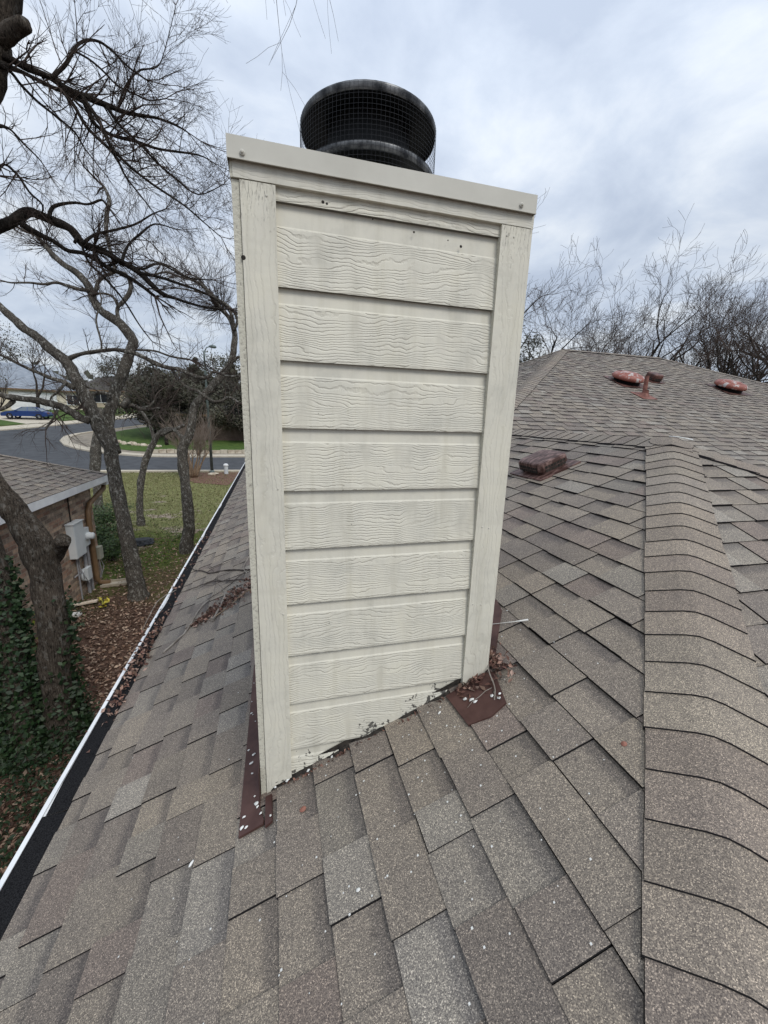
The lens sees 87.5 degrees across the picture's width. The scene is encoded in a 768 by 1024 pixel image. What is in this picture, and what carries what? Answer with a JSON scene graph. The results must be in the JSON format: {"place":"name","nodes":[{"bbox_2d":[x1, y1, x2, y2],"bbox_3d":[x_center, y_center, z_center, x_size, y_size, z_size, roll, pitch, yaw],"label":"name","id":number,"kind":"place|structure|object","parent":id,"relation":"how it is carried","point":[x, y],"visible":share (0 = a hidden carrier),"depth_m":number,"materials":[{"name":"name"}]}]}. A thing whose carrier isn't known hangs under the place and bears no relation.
{"place":"outdoors","nodes":[
{"label":"outdoors","id":0,"kind":"place"},
{"bbox_2d":[0,420,23,425],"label":"lawn","id":1,"kind":"structure","parent":0,"point":[3,422],"depth_m":45.13,"materials":[{"name":"green plant"}]},
{"bbox_2d":[0,411,61,423],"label":"driveway","id":2,"kind":"structure","parent":0,"point":[26,419],"depth_m":47.91,"materials":[{"name":"concrete"}]},
{"bbox_2d":[0,407,53,418],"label":"parked car","id":3,"kind":"object","parent":2,"relation":"on","point":[23,411],"visible":0.98,"depth_m":47.88,"materials":[{"name":"blue paint"}]},
{"bbox_2d":[0,413,134,428],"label":"pavement","id":4,"kind":"structure","parent":0,"point":[16,426],"depth_m":44.95,"materials":[{"name":"concrete"}]},
{"bbox_2d":[39,407,134,420],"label":"lawn","id":5,"kind":"structure","parent":0,"point":[67,415],"depth_m":53.43,"materials":[{"name":"green plant"}]},
{"bbox_2d":[17,322,65,407],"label":"bare tree","id":6,"kind":"object","parent":5,"relation":"on","point":[36,383],"visible":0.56,"depth_m":53.97,"materials":[{"name":"grey plant"}]},
{"bbox_2d":[0,418,244,469],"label":"road","id":7,"kind":"structure","parent":0,"point":[9,444],"depth_m":32.73,"materials":[{"name":"grey asphalt"}]},
{"bbox_2d":[0,365,23,406],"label":"bare tree","id":8,"kind":"object","parent":7,"relation":"on","point":[1,403],"visible":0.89,"depth_m":36.36,"materials":[{"name":"grey plant"}]},
{"bbox_2d":[21,333,103,453],"bbox_3d":[-25.926,-9.937,33.764,6.250,9.562,5.294,3,13,5],"label":"bare tree","id":9,"kind":"object","parent":7,"relation":"on","point":[64,378],"visible":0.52,"depth_m":32.74,"materials":[{"name":"grey plant"}]},
{"bbox_2d":[86,332,152,418],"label":"bare tree","id":10,"kind":"object","parent":7,"relation":"on","point":[113,373],"visible":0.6,"depth_m":52.41,"materials":[{"name":"grey plant"}]},
{"bbox_2d":[71,425,244,454],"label":"pavement","id":11,"kind":"structure","parent":0,"point":[86,438],"depth_m":37.18,"materials":[{"name":"concrete"}]},
{"bbox_2d":[159,449,166,452],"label":"stone block","id":12,"kind":"structure","parent":11,"relation":"on","point":[162,450],"depth_m":34.71,"materials":[{"name":"stone"}]},
{"bbox_2d":[167,449,174,452],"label":"stone block","id":13,"kind":"structure","parent":11,"relation":"on","point":[170,451],"depth_m":34.88,"materials":[{"name":"stone"}]},
{"bbox_2d":[116,427,243,450],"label":"lawn","id":14,"kind":"structure","parent":0,"point":[133,435],"depth_m":39.95,"materials":[{"name":"green plant"}]},
{"bbox_2d":[103,361,176,432],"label":"evergreen tree","id":15,"kind":"object","parent":14,"relation":"on","point":[142,377],"visible":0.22,"depth_m":40.19,"materials":[{"name":"green plant"}]},
{"bbox_2d":[102,362,183,444],"bbox_3d":[-22.122,-9.977,36.728,6.882,7.660,4.466,-6,16,-31],"label":"bare tree","id":16,"kind":"object","parent":14,"relation":"on","point":[162,422],"visible":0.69,"depth_m":36.82,"materials":[{"name":"brown plant"}]},
{"bbox_2d":[124,368,212,436],"bbox_3d":[-21.609,-11.091,41.154,7.967,7.132,6.955,-2,14,-15],"label":"evergreen tree","id":17,"kind":"object","parent":14,"relation":"on","point":[149,414],"visible":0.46,"depth_m":39.24,"materials":[{"name":"green plant"}]},
{"bbox_2d":[165,356,199,390],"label":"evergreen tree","id":18,"kind":"object","parent":14,"relation":"on","point":[189,379],"visible":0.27,"depth_m":41.62,"materials":[{"name":"green plant"}]},
{"bbox_2d":[164,363,214,395],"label":"evergreen tree","id":19,"kind":"object","parent":14,"relation":"on","point":[186,375],"visible":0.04,"depth_m":51.47,"materials":[{"name":"green plant"}]},
{"bbox_2d":[184,357,203,388],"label":"evergreen tree","id":20,"kind":"object","parent":14,"relation":"on","point":[198,371],"visible":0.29,"depth_m":46.12,"materials":[{"name":"green plant"}]},
{"bbox_2d":[175,376,235,421],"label":"evergreen tree","id":21,"kind":"object","parent":14,"relation":"on","point":[218,396],"visible":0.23,"depth_m":41.37,"materials":[{"name":"green plant"}]},
{"bbox_2d":[185,350,240,377],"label":"evergreen tree","id":22,"kind":"object","parent":14,"relation":"on","point":[222,362],"visible":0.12,"depth_m":54.55,"materials":[{"name":"green plant"}]},
{"bbox_2d":[206,381,243,441],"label":"evergreen tree","id":23,"kind":"object","parent":14,"relation":"on","point":[217,411],"visible":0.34,"depth_m":40.09,"materials":[{"name":"green plant"}]},
{"bbox_2d":[214,366,241,410],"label":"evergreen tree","id":24,"kind":"object","parent":14,"relation":"on","point":[233,382],"visible":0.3,"depth_m":40.24,"materials":[{"name":"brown plant"}]},
{"bbox_2d":[215,365,240,394],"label":"evergreen tree","id":25,"kind":"object","parent":14,"relation":"on","point":[236,373],"visible":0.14,"depth_m":47.33,"materials":[{"name":"green plant"}]},
{"bbox_2d":[0,410,642,1017],"bbox_3d":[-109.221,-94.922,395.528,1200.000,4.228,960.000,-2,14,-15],"label":"ground","id":26,"kind":"structure","parent":0,"point":[140,532],"depth_m":9.23,"materials":[{"name":"plant"}]},
{"bbox_2d":[0,313,38,363],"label":"evergreen tree","id":27,"kind":"object","parent":26,"relation":"on","point":[6,361],"visible":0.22,"depth_m":72.63,"materials":[{"name":"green plant"}]},
{"bbox_2d":[0,536,54,777],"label":"ivy","id":28,"kind":"object","parent":26,"relation":"on","point":[20,718],"visible":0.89,"depth_m":4.78,"materials":[{"name":"green plant"}]},
{"bbox_2d":[0,362,82,409],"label":"house","id":29,"kind":"structure","parent":26,"relation":"on","point":[20,372],"depth_m":57.07,"materials":[{"name":"grey paint"}]},
{"bbox_2d":[8,391,58,409],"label":"garage door","id":30,"kind":"structure","parent":29,"relation":"in","point":[18,404],"depth_m":56.43,"materials":[{"name":"white paint"}]},
{"bbox_2d":[66,395,79,404],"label":"window","id":31,"kind":"structure","parent":29,"relation":"in","point":[66,395],"depth_m":59.00,"materials":[{"name":"black glass"}]},
{"bbox_2d":[0,674,103,879],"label":"ivy","id":32,"kind":"object","parent":26,"relation":"on","point":[37,796],"visible":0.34,"depth_m":4.27,"materials":[{"name":"green plant"}]},
{"bbox_2d":[0,454,110,641],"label":"brick house","id":33,"kind":"structure","parent":26,"relation":"on","point":[60,501],"depth_m":8.37,"materials":[{"name":"brick"}]},
{"bbox_2d":[31,596,81,625],"bbox_3d":[-5.814,1.844,7.100,0.814,1.072,0.747,12,17,37],"label":"shrub","id":34,"kind":"object","parent":26,"relation":"on","point":[77,611],"visible":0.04,"depth_m":7.08,"materials":[{"name":"green plant"}]},
{"bbox_2d":[0,416,136,430],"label":"kerb","id":35,"kind":"structure","parent":26,"relation":"on","point":[50,425],"depth_m":43.89,"materials":[{"name":"concrete"}]},
{"bbox_2d":[72,612,81,616],"bbox_3d":[-6.339,2.074,8.096,0.380,0.050,0.130,0,13,-7],"label":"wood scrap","id":36,"kind":"object","parent":26,"relation":"on","point":[78,614],"visible":0.29,"depth_m":8.10,"materials":[{"name":"white"}]},
{"bbox_2d":[73,599,97,605],"bbox_3d":[-6.417,1.947,8.554,0.520,0.082,0.100,-3,14,-21],"label":"wood scrap","id":37,"kind":"object","parent":26,"relation":"on","point":[88,602],"visible":0.57,"depth_m":8.55,"materials":[{"name":"beige wood"}]},
{"bbox_2d":[89,397,104,514],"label":"tree","id":38,"kind":"object","parent":26,"relation":"on","point":[95,457],"visible":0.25,"depth_m":15.87,"materials":[{"name":"brown plant"}]},
{"bbox_2d":[0,514,207,874],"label":"leaf litter","id":39,"kind":"object","parent":26,"relation":"on","point":[25,772],"visible":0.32,"depth_m":7.23,"materials":[{"name":"brown plant"}]},
{"bbox_2d":[97,595,110,609],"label":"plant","id":40,"kind":"object","parent":26,"relation":"on","point":[104,602],"visible":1,"depth_m":8.46,"materials":[{"name":"yellow"}]},
{"bbox_2d":[98,536,120,560],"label":"shrub","id":41,"kind":"object","parent":26,"relation":"on","point":[112,551],"visible":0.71,"depth_m":11.06,"materials":[{"name":"green plant"}]},
{"bbox_2d":[100,578,126,587],"bbox_3d":[-6.451,1.706,9.702,0.620,0.060,0.320,-4,14,-22],"label":"splash block","id":42,"kind":"object","parent":26,"relation":"on","point":[115,582],"depth_m":9.63,"materials":[{"name":"concrete"}]},
{"bbox_2d":[92,495,137,529],"bbox_3d":[-9.523,0.129,13.715,1.513,1.129,1.926,11,16,34],"label":"shrub","id":43,"kind":"object","parent":26,"relation":"on","point":[105,515],"visible":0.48,"depth_m":13.64,"materials":[{"name":"green plant"}]},
{"bbox_2d":[86,376,143,407],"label":"house","id":44,"kind":"structure","parent":26,"relation":"on","point":[99,400],"depth_m":69.59,"materials":[{"name":"beige stone"}]},
{"bbox_2d":[94,395,106,402],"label":"window","id":45,"kind":"structure","parent":44,"relation":"in","point":[98,399],"depth_m":69.39,"materials":[{"name":"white glass"}]},
{"bbox_2d":[95,517,136,542],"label":"shrub","id":46,"kind":"object","parent":26,"relation":"on","point":[101,532],"visible":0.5,"depth_m":12.06,"materials":[{"name":"green plant"}]},
{"bbox_2d":[0,139,243,601],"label":"tree","id":47,"kind":"object","parent":26,"relation":"on","point":[103,429],"visible":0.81,"depth_m":8.76,"materials":[{"name":"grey plant"}]},
{"bbox_2d":[33,363,215,396],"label":"distant woods","id":48,"kind":"object","parent":26,"relation":"on","point":[87,374],"depth_m":84.37,"materials":[{"name":"green plant"}]},
{"bbox_2d":[0,0,256,760],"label":"tree","id":49,"kind":"object","parent":26,"relation":"on","point":[41,552],"visible":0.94,"depth_m":4.78,"materials":[{"name":"brown plant"}]},
{"bbox_2d":[65,0,337,130],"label":"overhanging branch","id":50,"kind":"object","parent":49,"relation":"attached to","point":[255,57],"visible":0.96,"depth_m":3.36,"materials":[{"name":"brown"}]},
{"bbox_2d":[36,472,237,646],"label":"grass","id":51,"kind":"structure","parent":26,"relation":"on","point":[157,493],"depth_m":18.68,"materials":[{"name":"green plant"}]},
{"bbox_2d":[135,537,153,545],"bbox_3d":[-7.683,0.897,12.691,0.786,0.163,0.743,-2,14,-15],"label":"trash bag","id":52,"kind":"object","parent":26,"relation":"on","point":[143,541],"visible":0.73,"depth_m":12.56,"materials":[{"name":"black plastic"}]},
{"bbox_2d":[118,375,184,525],"bbox_3d":[-8.498,-2.307,14.754,2.573,5.734,1.440,-6,15,-29],"label":"tree","id":53,"kind":"object","parent":26,"relation":"on","point":[141,479],"visible":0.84,"depth_m":14.57,"materials":[{"name":"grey plant"}]},
{"bbox_2d":[60,425,244,456],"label":"kerb","id":54,"kind":"structure","parent":26,"relation":"on","point":[64,440],"depth_m":34.35,"materials":[{"name":"concrete"}]},
{"bbox_2d":[83,185,239,554],"bbox_3d":[-5.447,-3.579,11.842,5.608,9.703,2.813,-2,14,-15],"label":"tree","id":55,"kind":"object","parent":26,"relation":"on","point":[186,545],"visible":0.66,"depth_m":11.61,"materials":[{"name":"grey plant"}]},
{"bbox_2d":[100,470,239,472],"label":"kerb","id":56,"kind":"structure","parent":26,"relation":"on","point":[128,471],"depth_m":27.37,"materials":[{"name":"concrete"}]},
{"bbox_2d":[176,402,242,440],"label":"house","id":57,"kind":"structure","parent":26,"relation":"on","point":[228,435],"depth_m":41.99,"materials":[{"name":"brown"}]},
{"bbox_2d":[190,472,238,484],"bbox_3d":[-11.164,-2.141,25.428,3.700,0.001,5.550,-2,14,-15],"label":"mulch bed","id":58,"kind":"object","parent":26,"relation":"on","point":[202,480],"visible":0.6,"depth_m":25.32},
{"bbox_2d":[159,402,221,477],"bbox_3d":[-12.157,-4.564,25.029,3.926,4.956,3.971,-2,14,-15],"label":"crepe myrtle","id":59,"kind":"object","parent":58,"relation":"on","point":[199,445],"visible":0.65,"depth_m":25.09,"materials":[{"name":"beige plant"}]},
{"bbox_2d":[203,345,216,472],"bbox_3d":[-11.440,-6.753,26.854,0.982,8.338,0.315,0,13,-6],"label":"street lamp","id":60,"kind":"object","parent":58,"relation":"on","point":[210,448],"visible":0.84,"depth_m":26.90,"materials":[{"name":"black metal"}]},
{"bbox_2d":[223,463,227,473],"bbox_3d":[-10.783,-2.948,27.387,0.320,0.730,0.320,-2,14,-15],"label":"utility post","id":61,"kind":"object","parent":58,"relation":"on","point":[225,465],"visible":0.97,"depth_m":27.29,"materials":[{"name":"grey paint"}]},
{"bbox_2d":[0,79,767,1023],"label":"house","id":62,"kind":"structure","parent":26,"relation":"on","point":[434,491],"depth_m":1.19,"materials":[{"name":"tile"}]},
{"bbox_2d":[78,532,211,752],"bbox_3d":[-1.900,0.695,3.667,0.192,0.057,3.788,-2,14,-15],"label":"leaf drift","id":63,"kind":"object","parent":62,"relation":"on","point":[132,672],"visible":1,"depth_m":2.57,"materials":[{"name":"brown plant"}]},
{"bbox_2d":[143,590,175,628],"bbox_3d":[-1.914,0.817,3.374,0.072,0.126,0.525,2,13,1],"label":"fallen branch","id":64,"kind":"object","parent":62,"relation":"on","point":[156,603],"visible":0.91,"depth_m":3.43,"materials":[{"name":"wood"}]},
{"bbox_2d":[162,581,229,652],"bbox_3d":[-1.345,0.752,2.993,0.205,0.170,0.820,2,13,-1],"label":"fallen branch","id":65,"kind":"object","parent":62,"relation":"on","point":[173,643],"visible":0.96,"depth_m":2.87,"materials":[{"name":"wood"}]},
{"bbox_2d":[178,573,244,593],"bbox_3d":[-1.385,0.611,3.490,0.892,0.314,0.226,7,14,20],"label":"fallen branch","id":66,"kind":"object","parent":62,"relation":"on","point":[214,580],"visible":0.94,"depth_m":3.53,"materials":[{"name":"wood"}]},
{"bbox_2d":[182,551,249,599],"bbox_3d":[-1.652,0.529,3.923,0.421,0.354,1.566,-7,16,-33],"label":"fallen branch","id":67,"kind":"object","parent":62,"relation":"on","point":[208,572],"visible":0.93,"depth_m":3.71,"materials":[{"name":"brown wood"}]},
{"bbox_2d":[186,574,250,628],"bbox_3d":[-1.159,0.641,3.120,0.407,0.243,0.720,3,13,5],"label":"leaf pile","id":68,"kind":"object","parent":62,"relation":"on","point":[212,610],"visible":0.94,"depth_m":2.97,"materials":[{"name":"brown plant"}]},
{"bbox_2d":[210,591,230,621],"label":"fallen branch","id":69,"kind":"object","parent":68,"relation":"on","point":[213,617],"visible":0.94,"depth_m":2.90,"materials":[{"name":"wood"}]},
{"bbox_2d":[216,589,250,615],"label":"fallen branch","id":70,"kind":"object","parent":68,"relation":"on","point":[233,602],"visible":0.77,"depth_m":2.95,"materials":[{"name":"brown wood"}]},
{"bbox_2d":[230,555,249,583],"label":"fallen branch","id":71,"kind":"object","parent":62,"relation":"on","point":[243,565],"visible":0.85,"depth_m":3.58,"materials":[{"name":"grey wood"}]},
{"bbox_2d":[300,806,305,812],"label":"dead leaf","id":72,"kind":"object","parent":62,"relation":"on","point":[302,808],"visible":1,"depth_m":1.25,"materials":[{"name":"plant"}]},
{"bbox_2d":[118,604,608,1023],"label":"paint specks","id":73,"kind":"object","parent":62,"relation":"on","point":[484,947],"visible":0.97,"depth_m":1.02,"materials":[{"name":"white paint"}]},
{"bbox_2d":[283,697,443,783],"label":"leaf crumbs","id":74,"kind":"object","parent":62,"relation":"on","point":[341,753],"visible":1,"depth_m":1.40,"materials":[{"name":"brown plant"}]},
{"bbox_2d":[467,663,500,707],"bbox_3d":[0.350,0.612,1.436,0.108,0.078,0.179,3,13,7],"label":"fallen branch","id":75,"kind":"object","parent":62,"relation":"on","point":[494,691],"visible":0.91,"depth_m":1.40,"materials":[{"name":"grey wood"}]},
{"bbox_2d":[455,643,516,700],"bbox_3d":[0.389,0.585,1.488,0.198,0.124,0.308,8,15,24],"label":"leaf heap","id":76,"kind":"object","parent":62,"relation":"on","point":[495,661],"visible":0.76,"depth_m":1.46,"materials":[{"name":"brown plant"}]},
{"bbox_2d":[519,317,537,362],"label":"evergreen tree","id":77,"kind":"object","parent":26,"relation":"on","point":[525,359],"visible":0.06,"depth_m":20.09,"materials":[{"name":"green plant"}]},
{"bbox_2d":[519,331,549,363],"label":"evergreen tree","id":78,"kind":"object","parent":26,"relation":"on","point":[539,341],"visible":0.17,"depth_m":23.68,"materials":[{"name":"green plant"}]},
{"bbox_2d":[524,280,670,356],"bbox_3d":[14.867,-8.656,28.057,10.404,13.083,11.221,-2,14,-15],"label":"bare tree","id":79,"kind":"object","parent":26,"relation":"on","point":[609,334],"visible":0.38,"depth_m":26.04,"materials":[{"name":"brown plant"}]},
{"bbox_2d":[523,255,695,359],"bbox_3d":[9.120,-8.138,24.579,15.564,13.326,10.276,13,17,39],"label":"bare tree","id":80,"kind":"object","parent":26,"relation":"on","point":[556,335],"visible":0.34,"depth_m":21.39,"materials":[{"name":"brown plant"}]},
{"bbox_2d":[523,188,714,361],"bbox_3d":[6.098,-8.600,23.387,20.880,14.591,11.846,5,14,13],"label":"bare tree","id":81,"kind":"object","parent":26,"relation":"on","point":[583,341],"visible":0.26,"depth_m":20.11,"materials":[{"name":"brown plant"}]},
{"bbox_2d":[568,204,767,382],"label":"bare tree","id":82,"kind":"object","parent":26,"relation":"on","point":[695,318],"visible":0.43,"depth_m":22.16,"materials":[{"name":"brown plant"}]},
{"bbox_2d":[599,274,767,383],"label":"bare tree","id":83,"kind":"object","parent":26,"relation":"on","point":[713,347],"visible":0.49,"depth_m":19.90,"materials":[{"name":"brown plant"}]},
{"bbox_2d":[644,273,767,382],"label":"bare tree","id":84,"kind":"object","parent":26,"relation":"on","point":[737,372],"visible":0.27,"depth_m":24.87,"materials":[{"name":"brown plant"}]},
{"bbox_2d":[648,319,767,377],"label":"bare tree","id":85,"kind":"object","parent":26,"relation":"on","point":[715,351],"visible":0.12,"depth_m":26.43,"materials":[{"name":"brown plant"}]},
{"bbox_2d":[666,247,767,381],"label":"bare tree","id":86,"kind":"object","parent":26,"relation":"on","point":[739,355],"visible":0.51,"depth_m":19.86,"materials":[{"name":"brown plant"}]},
{"bbox_2d":[677,278,767,363],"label":"bare tree","id":87,"kind":"object","parent":26,"relation":"on","point":[749,336],"visible":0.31,"depth_m":24.32,"materials":[{"name":"brown plant"}]},
{"label":"lawn","id":88,"kind":"structure","parent":26,"relation":"on","visible":0},
{"bbox_2d":[87,355,139,398],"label":"evergreen tree","id":89,"kind":"object","parent":88,"relation":"on","point":[106,371],"visible":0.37,"depth_m":70.01,"materials":[{"name":"green plant"}]},
{"bbox_2d":[0,0,767,381],"label":"sky","id":90,"kind":"structure","parent":0,"point":[632,114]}
]}

